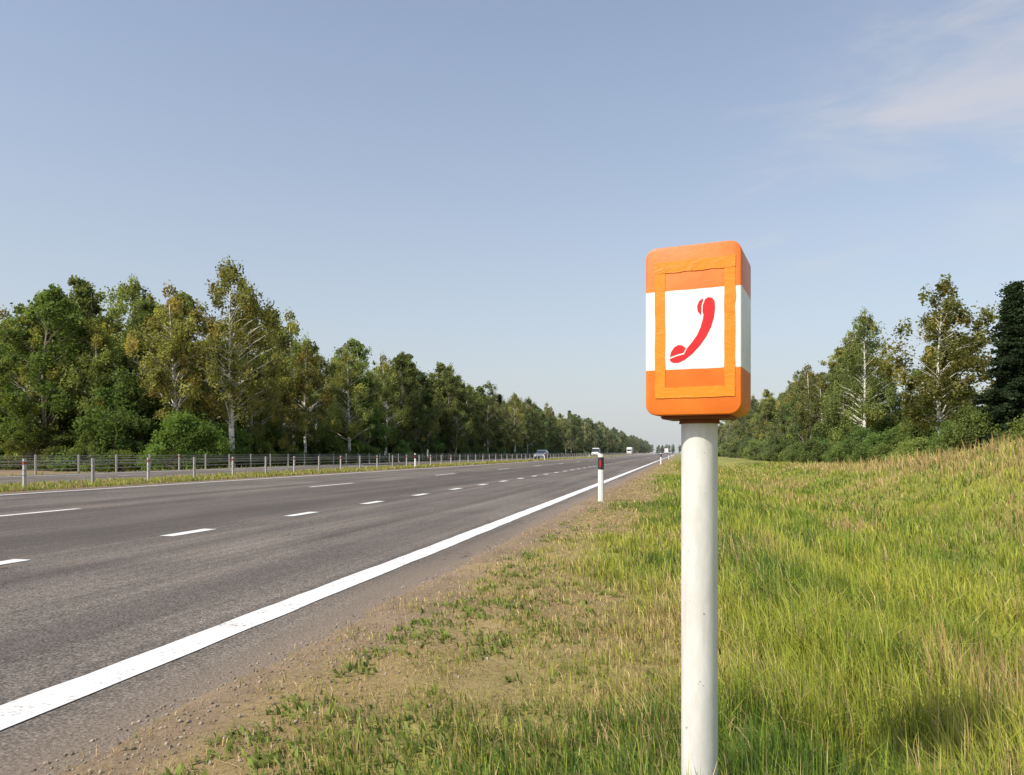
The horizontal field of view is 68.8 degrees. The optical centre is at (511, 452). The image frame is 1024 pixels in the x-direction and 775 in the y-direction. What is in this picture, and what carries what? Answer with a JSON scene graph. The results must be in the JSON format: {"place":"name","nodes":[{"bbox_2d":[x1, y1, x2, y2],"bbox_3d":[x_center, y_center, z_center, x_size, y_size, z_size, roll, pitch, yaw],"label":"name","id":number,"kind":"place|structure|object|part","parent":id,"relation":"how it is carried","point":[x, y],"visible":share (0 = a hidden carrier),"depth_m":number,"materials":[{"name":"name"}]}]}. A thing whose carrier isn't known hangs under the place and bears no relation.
{"place":"outdoors","nodes":[
{"label":"outdoors","id":0,"kind":"place"},
{"bbox_2d":[0,453,657,485],"bbox_3d":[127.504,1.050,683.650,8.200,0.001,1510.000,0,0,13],"label":"opposite road","id":1,"kind":"structure","parent":0,"point":[46,478],"depth_m":39.26,"materials":[{"name":"grey asphalt"}]},
{"bbox_2d":[534,450,548,458],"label":"silver car","id":2,"kind":"object","parent":1,"relation":"on","point":[540,453],"visible":0.67,"depth_m":117.83,"materials":[{"name":"paint"}]},
{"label":"windows","id":3,"kind":"part","parent":2,"relation":"part of","materials":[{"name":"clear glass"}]},
{"bbox_2d":[591,448,599,454],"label":"white van","id":4,"kind":"object","parent":1,"relation":"on","point":[595,451],"visible":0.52,"depth_m":206.37,"materials":[{"name":"paint"}]},
{"bbox_2d":[627,447,632,453],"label":"truck","id":5,"kind":"object","parent":1,"relation":"on","point":[630,450],"visible":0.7,"depth_m":384.99,"materials":[{"name":"white paint"}]},
{"bbox_2d":[31,489,628,774],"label":"gravel","id":6,"kind":"structure","parent":0,"point":[181,730],"depth_m":3.18,"materials":[{"name":"grey gravel"}]},
{"bbox_2d":[0,453,676,774],"bbox_3d":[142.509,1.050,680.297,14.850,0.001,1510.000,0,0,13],"label":"road","id":7,"kind":"structure","parent":0,"point":[99,578],"depth_m":7.08,"materials":[{"name":"grey asphalt"}]},
{"bbox_2d":[0,455,671,729],"bbox_3d":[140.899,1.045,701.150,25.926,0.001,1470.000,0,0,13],"label":"lane markings","id":8,"kind":"object","parent":7,"relation":"on","point":[16,711],"visible":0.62,"depth_m":4.32,"materials":[{"name":"paint"}]},
{"bbox_2d":[0,450,1023,774],"bbox_3d":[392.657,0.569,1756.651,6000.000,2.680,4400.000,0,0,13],"label":"ground","id":9,"kind":"structure","parent":0,"point":[292,670],"depth_m":3.72,"materials":[{"name":"soil"}]},
{"bbox_2d":[0,304,9,365],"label":"birch tree","id":10,"kind":"object","parent":9,"relation":"on","point":[4,311],"visible":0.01,"depth_m":76.05,"materials":[{"name":"green plant"}]},
{"bbox_2d":[0,366,16,449],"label":"aspen tree","id":11,"kind":"object","parent":9,"relation":"on","point":[2,415],"visible":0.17,"depth_m":62.54,"materials":[{"name":"green plant"}]},
{"bbox_2d":[0,337,25,401],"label":"aspen tree","id":12,"kind":"object","parent":9,"relation":"on","point":[2,341],"visible":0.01,"depth_m":68.46,"materials":[{"name":"green plant"}]},
{"bbox_2d":[0,305,73,448],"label":"birch tree","id":13,"kind":"object","parent":9,"relation":"on","point":[35,341],"visible":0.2,"depth_m":62.72,"materials":[{"name":"green plant"}]},
{"bbox_2d":[0,290,83,448],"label":"aspen tree","id":14,"kind":"object","parent":9,"relation":"on","point":[17,312],"visible":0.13,"depth_m":63.55,"materials":[{"name":"green plant"}]},
{"bbox_2d":[0,321,90,437],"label":"aspen tree","id":15,"kind":"object","parent":9,"relation":"on","point":[12,364],"visible":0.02,"depth_m":66.35,"materials":[{"name":"green plant"}]},
{"bbox_2d":[0,283,112,449],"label":"aspen tree","id":16,"kind":"object","parent":9,"relation":"on","point":[55,304],"visible":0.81,"depth_m":59.88,"materials":[{"name":"green plant"}]},
{"bbox_2d":[45,322,133,425],"bbox_3d":[-34.020,-4.423,60.441,6.117,12.337,6.618,0,0,-17],"label":"birch tree","id":17,"kind":"object","parent":9,"relation":"on","point":[98,363],"visible":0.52,"depth_m":59.93,"materials":[{"name":"green plant"}]},
{"bbox_2d":[62,274,125,416],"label":"aspen tree","id":18,"kind":"object","parent":9,"relation":"on","point":[81,289],"visible":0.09,"depth_m":75.02,"materials":[{"name":"green plant"}]},
{"bbox_2d":[61,291,135,410],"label":"aspen tree","id":19,"kind":"object","parent":9,"relation":"on","point":[88,303],"visible":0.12,"depth_m":74.24,"materials":[{"name":"green plant"}]},
{"bbox_2d":[61,337,135,428],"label":"aspen tree","id":20,"kind":"object","parent":9,"relation":"on","point":[73,417],"visible":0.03,"depth_m":66.33,"materials":[{"name":"green plant"}]},
{"bbox_2d":[84,330,142,392],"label":"aspen tree","id":21,"kind":"object","parent":9,"relation":"on","point":[125,341],"visible":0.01,"depth_m":73.16,"materials":[{"name":"green plant"}]},
{"bbox_2d":[74,273,189,406],"bbox_3d":[-32.655,-6.841,64.157,10.615,17.276,8.995,0,0,15],"label":"birch tree","id":22,"kind":"object","parent":9,"relation":"on","point":[116,341],"visible":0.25,"depth_m":62.77,"materials":[{"name":"green plant"}]},
{"bbox_2d":[79,300,204,470],"bbox_3d":[-29.529,-5.211,59.971,8.235,14.077,7.850,0,0,35],"label":"aspen tree","id":23,"kind":"object","parent":9,"relation":"on","point":[128,371],"visible":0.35,"depth_m":58.72,"materials":[{"name":"green plant"}]},
{"bbox_2d":[124,303,208,414],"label":"birch tree","id":24,"kind":"object","parent":9,"relation":"on","point":[176,315],"visible":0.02,"depth_m":71.86,"materials":[{"name":"green plant"}]},
{"bbox_2d":[124,279,214,465],"bbox_3d":[-25.970,-5.663,56.523,6.540,15.031,7.076,0,0,-44],"label":"birch tree","id":25,"kind":"object","parent":9,"relation":"on","point":[161,378],"visible":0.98,"depth_m":56.41,"materials":[{"name":"green plant"}]},
{"bbox_2d":[153,348,201,414],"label":"birch tree","id":26,"kind":"object","parent":9,"relation":"on","point":[171,397],"visible":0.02,"depth_m":64.29,"materials":[{"name":"green plant"}]},
{"bbox_2d":[160,290,210,341],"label":"aspen tree","id":27,"kind":"object","parent":9,"relation":"on","point":[184,296],"visible":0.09,"depth_m":81.57,"materials":[{"name":"green plant"}]},
{"bbox_2d":[134,409,238,471],"bbox_3d":[-22.901,-0.696,52.033,6.028,4.703,6.783,0,0,29],"label":"willow bush","id":28,"kind":"object","parent":9,"relation":"on","point":[185,434],"visible":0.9,"depth_m":51.20,"materials":[{"name":"green plant"}]},
{"bbox_2d":[171,335,244,415],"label":"aspen tree","id":29,"kind":"object","parent":9,"relation":"on","point":[205,380],"visible":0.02,"depth_m":70.16,"materials":[{"name":"green plant"}]},
{"bbox_2d":[187,311,245,425],"bbox_3d":[-26.056,-5.138,63.543,6.105,13.920,6.605,0,0,6],"label":"birch tree","id":30,"kind":"object","parent":9,"relation":"on","point":[195,405],"visible":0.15,"depth_m":63.46,"materials":[{"name":"green plant"}]},
{"bbox_2d":[165,254,295,467],"bbox_3d":[-22.083,-6.883,58.677,9.534,17.501,8.078,0,0,-24],"label":"birch tree","id":31,"kind":"object","parent":9,"relation":"on","point":[245,300],"visible":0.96,"depth_m":58.16,"materials":[{"name":"green plant"}]},
{"bbox_2d":[205,313,280,425],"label":"aspen tree","id":32,"kind":"object","parent":9,"relation":"on","point":[264,357],"visible":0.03,"depth_m":70.32,"materials":[{"name":"green plant"}]},
{"bbox_2d":[232,356,281,445],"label":"birch tree","id":33,"kind":"object","parent":9,"relation":"on","point":[257,428],"visible":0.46,"depth_m":62.81,"materials":[{"name":"green plant"}]},
{"bbox_2d":[222,303,298,440],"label":"aspen tree","id":34,"kind":"object","parent":9,"relation":"on","point":[286,429],"visible":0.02,"depth_m":78.57,"materials":[{"name":"green plant"}]},
{"bbox_2d":[249,353,309,451],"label":"aspen tree","id":35,"kind":"object","parent":9,"relation":"on","point":[286,399],"visible":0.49,"depth_m":67.34,"materials":[{"name":"green plant"}]},
{"bbox_2d":[255,308,310,427],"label":"aspen tree","id":36,"kind":"object","parent":9,"relation":"on","point":[278,319],"visible":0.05,"depth_m":86.92,"materials":[{"name":"green plant"}]},
{"bbox_2d":[260,306,319,445],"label":"birch tree","id":37,"kind":"object","parent":9,"relation":"on","point":[290,329],"visible":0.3,"depth_m":77.50,"materials":[{"name":"green plant"}]},
{"bbox_2d":[285,341,320,425],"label":"aspen tree","id":38,"kind":"object","parent":9,"relation":"on","point":[309,351],"visible":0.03,"depth_m":95.52,"materials":[{"name":"green plant"}]},
{"bbox_2d":[273,346,338,452],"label":"birch tree","id":39,"kind":"object","parent":9,"relation":"on","point":[310,373],"visible":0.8,"depth_m":71.22,"materials":[{"name":"green plant"}]},
{"bbox_2d":[0,455,627,491],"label":"verge grass","id":40,"kind":"structure","parent":9,"relation":"on","point":[60,484],"depth_m":30.84,"materials":[{"name":"green plant"}]},
{"bbox_2d":[296,372,334,464],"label":"birch tree","id":41,"kind":"object","parent":9,"relation":"on","point":[325,425],"visible":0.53,"depth_m":76.35,"materials":[{"name":"green plant"}]},
{"bbox_2d":[0,453,635,474],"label":"cable barrier","id":42,"kind":"object","parent":9,"relation":"on","point":[116,457],"visible":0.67,"depth_m":48.35,"materials":[{"name":"metal"}]},
{"bbox_2d":[289,352,346,433],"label":"birch tree","id":43,"kind":"object","parent":9,"relation":"on","point":[324,365],"visible":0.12,"depth_m":86.28,"materials":[{"name":"green plant"}]},
{"bbox_2d":[0,453,654,486],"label":"cable barrier","id":44,"kind":"object","parent":9,"relation":"on","point":[24,464],"visible":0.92,"depth_m":30.61,"materials":[{"name":"metal"}]},
{"bbox_2d":[325,361,357,431],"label":"birch tree","id":45,"kind":"object","parent":9,"relation":"on","point":[328,385],"visible":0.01,"depth_m":90.28,"materials":[{"name":"green plant"}]},
{"bbox_2d":[328,337,371,376],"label":"aspen tree","id":46,"kind":"object","parent":9,"relation":"on","point":[356,348],"visible":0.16,"depth_m":107.51,"materials":[{"name":"green plant"}]},
{"bbox_2d":[315,346,386,452],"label":"birch tree","id":47,"kind":"object","parent":9,"relation":"on","point":[343,382],"visible":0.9,"depth_m":81.57,"materials":[{"name":"green plant"}]},
{"bbox_2d":[338,376,380,451],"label":"aspen tree","id":48,"kind":"object","parent":9,"relation":"on","point":[378,446],"visible":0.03,"depth_m":95.59,"materials":[{"name":"green plant"}]},
{"bbox_2d":[330,362,392,462],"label":"aspen tree","id":49,"kind":"object","parent":9,"relation":"on","point":[382,431],"visible":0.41,"depth_m":84.74,"materials":[{"name":"green plant"}]},
{"bbox_2d":[363,378,399,449],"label":"aspen tree","id":50,"kind":"object","parent":9,"relation":"on","point":[377,435],"visible":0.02,"depth_m":97.07,"materials":[{"name":"green plant"}]},
{"bbox_2d":[364,352,406,453],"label":"birch tree","id":51,"kind":"object","parent":9,"relation":"on","point":[383,367],"visible":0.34,"depth_m":95.31,"materials":[{"name":"green plant"}]},
{"bbox_2d":[369,362,411,444],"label":"aspen tree","id":52,"kind":"object","parent":9,"relation":"on","point":[378,381],"visible":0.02,"depth_m":100.95,"materials":[{"name":"green plant"}]},
{"bbox_2d":[370,372,411,455],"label":"birch tree","id":53,"kind":"object","parent":9,"relation":"on","point":[385,380],"visible":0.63,"depth_m":90.75,"materials":[{"name":"green plant"}]},
{"bbox_2d":[377,351,434,454],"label":"aspen tree","id":54,"kind":"object","parent":9,"relation":"on","point":[400,362],"visible":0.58,"depth_m":99.03,"materials":[{"name":"green plant"}]},
{"bbox_2d":[387,350,425,431],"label":"birch tree","id":55,"kind":"object","parent":9,"relation":"on","point":[398,372],"visible":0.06,"depth_m":108.99,"materials":[{"name":"green plant"}]},
{"bbox_2d":[397,370,438,456],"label":"aspen tree","id":56,"kind":"object","parent":9,"relation":"on","point":[426,398],"visible":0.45,"depth_m":103.59,"materials":[{"name":"green plant"}]},
{"bbox_2d":[405,383,445,443],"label":"birch tree","id":57,"kind":"object","parent":9,"relation":"on","point":[437,407],"visible":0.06,"depth_m":112.58,"materials":[{"name":"green plant"}]},
{"bbox_2d":[414,387,443,457],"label":"birch tree","id":58,"kind":"object","parent":9,"relation":"on","point":[436,430],"visible":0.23,"depth_m":108.48,"materials":[{"name":"green plant"}]},
{"bbox_2d":[34,478,834,774],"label":"dry thatch","id":59,"kind":"object","parent":9,"relation":"on","point":[467,624],"visible":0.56,"depth_m":3.86,"materials":[{"name":"beige plant"}]},
{"bbox_2d":[432,374,474,454],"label":"aspen tree","id":60,"kind":"object","parent":9,"relation":"on","point":[452,385],"visible":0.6,"depth_m":116.74,"materials":[{"name":"green plant"}]},
{"bbox_2d":[444,396,474,453],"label":"birch tree","id":61,"kind":"object","parent":9,"relation":"on","point":[459,438],"visible":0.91,"depth_m":115.06,"materials":[{"name":"green plant"}]},
{"bbox_2d":[0,375,1023,471],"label":"undergrowth","id":62,"kind":"object","parent":9,"relation":"on","point":[94,439],"visible":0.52,"depth_m":61.42,"materials":[{"name":"green plant"}]},
{"bbox_2d":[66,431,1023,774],"bbox_3d":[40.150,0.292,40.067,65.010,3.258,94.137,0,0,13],"label":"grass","id":63,"kind":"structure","parent":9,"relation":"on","point":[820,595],"depth_m":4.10,"materials":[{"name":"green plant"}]},
{"bbox_2d":[149,502,982,774],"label":"verge weeds","id":64,"kind":"object","parent":9,"relation":"on","point":[263,739],"visible":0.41,"depth_m":3.09,"materials":[{"name":"green plant"}]},
{"bbox_2d":[598,453,603,501],"bbox_3d":[1.874,0.625,15.810,0.127,1.230,0.098,0,0,13],"label":"delineator post","id":65,"kind":"object","parent":9,"relation":"on","point":[601,477],"visible":0.93,"depth_m":15.78,"materials":[{"name":"white plastic"}]},
{"bbox_2d":[385,353,897,459],"bbox_3d":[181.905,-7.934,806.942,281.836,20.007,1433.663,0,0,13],"label":"distant treeline","id":66,"kind":"object","parent":9,"relation":"on","point":[499,423],"visible":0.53,"depth_m":162.91,"materials":[{"name":"green plant"}]},
{"bbox_2d":[646,240,750,774],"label":"emergency telephone","id":67,"kind":"object","parent":9,"relation":"on","point":[698,342],"visible":1,"depth_m":2.11,"materials":[{"name":"paint"}]},
{"bbox_2d":[784,381,811,445],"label":"aspen tree","id":68,"kind":"object","parent":9,"relation":"on","point":[800,426],"visible":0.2,"depth_m":107.52,"materials":[{"name":"green plant"}]},
{"bbox_2d":[785,362,829,438],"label":"birch tree","id":69,"kind":"object","parent":9,"relation":"on","point":[809,374],"visible":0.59,"depth_m":101.90,"materials":[{"name":"green plant"}]},
{"bbox_2d":[796,374,840,428],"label":"birch tree","id":70,"kind":"object","parent":9,"relation":"on","point":[814,419],"visible":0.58,"depth_m":95.99,"materials":[{"name":"green plant"}]},
{"bbox_2d":[805,346,860,423],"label":"aspen tree","id":71,"kind":"object","parent":9,"relation":"on","point":[831,363],"visible":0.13,"depth_m":101.99,"materials":[{"name":"green plant"}]},
{"bbox_2d":[812,356,863,439],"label":"aspen tree","id":72,"kind":"object","parent":9,"relation":"on","point":[819,428],"visible":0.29,"depth_m":90.96,"materials":[{"name":"green plant"}]},
{"bbox_2d":[818,306,900,438],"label":"birch tree","id":73,"kind":"object","parent":9,"relation":"on","point":[853,355],"visible":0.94,"depth_m":79.35,"materials":[{"name":"green plant"}]},
{"bbox_2d":[831,343,902,436],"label":"aspen tree","id":74,"kind":"object","parent":9,"relation":"on","point":[883,425],"visible":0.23,"depth_m":84.14,"materials":[{"name":"green plant"}]},
{"bbox_2d":[854,372,906,413],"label":"aspen tree","id":75,"kind":"object","parent":9,"relation":"on","point":[884,388],"visible":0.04,"depth_m":90.95,"materials":[{"name":"green plant"}]},
{"bbox_2d":[878,273,1001,432],"bbox_3d":[33.176,-6.066,57.638,8.674,15.495,7.926,0,0,34],"label":"birch tree","id":76,"kind":"object","parent":9,"relation":"on","point":[926,395],"visible":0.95,"depth_m":57.34,"materials":[{"name":"green plant"}]},
{"bbox_2d":[900,353,984,434],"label":"aspen tree","id":77,"kind":"object","parent":9,"relation":"on","point":[920,374],"visible":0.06,"depth_m":70.04,"materials":[{"name":"green plant"}]},
{"bbox_2d":[900,299,996,423],"bbox_3d":[35.979,-5.530,60.778,7.936,14.460,8.586,0,0,-23],"label":"birch tree","id":78,"kind":"object","parent":9,"relation":"on","point":[974,349],"visible":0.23,"depth_m":60.48,"materials":[{"name":"green plant"}]},
{"bbox_2d":[969,280,1023,450],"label":"spruce tree","id":79,"kind":"object","parent":9,"relation":"on","point":[1006,398],"visible":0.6,"depth_m":46.78,"materials":[{"name":"green plant"}]},
{"bbox_2d":[0,0,1023,452],"label":"sky","id":80,"kind":"structure","parent":0,"point":[485,188],"materials":[{"name":"blue"}]}
]}

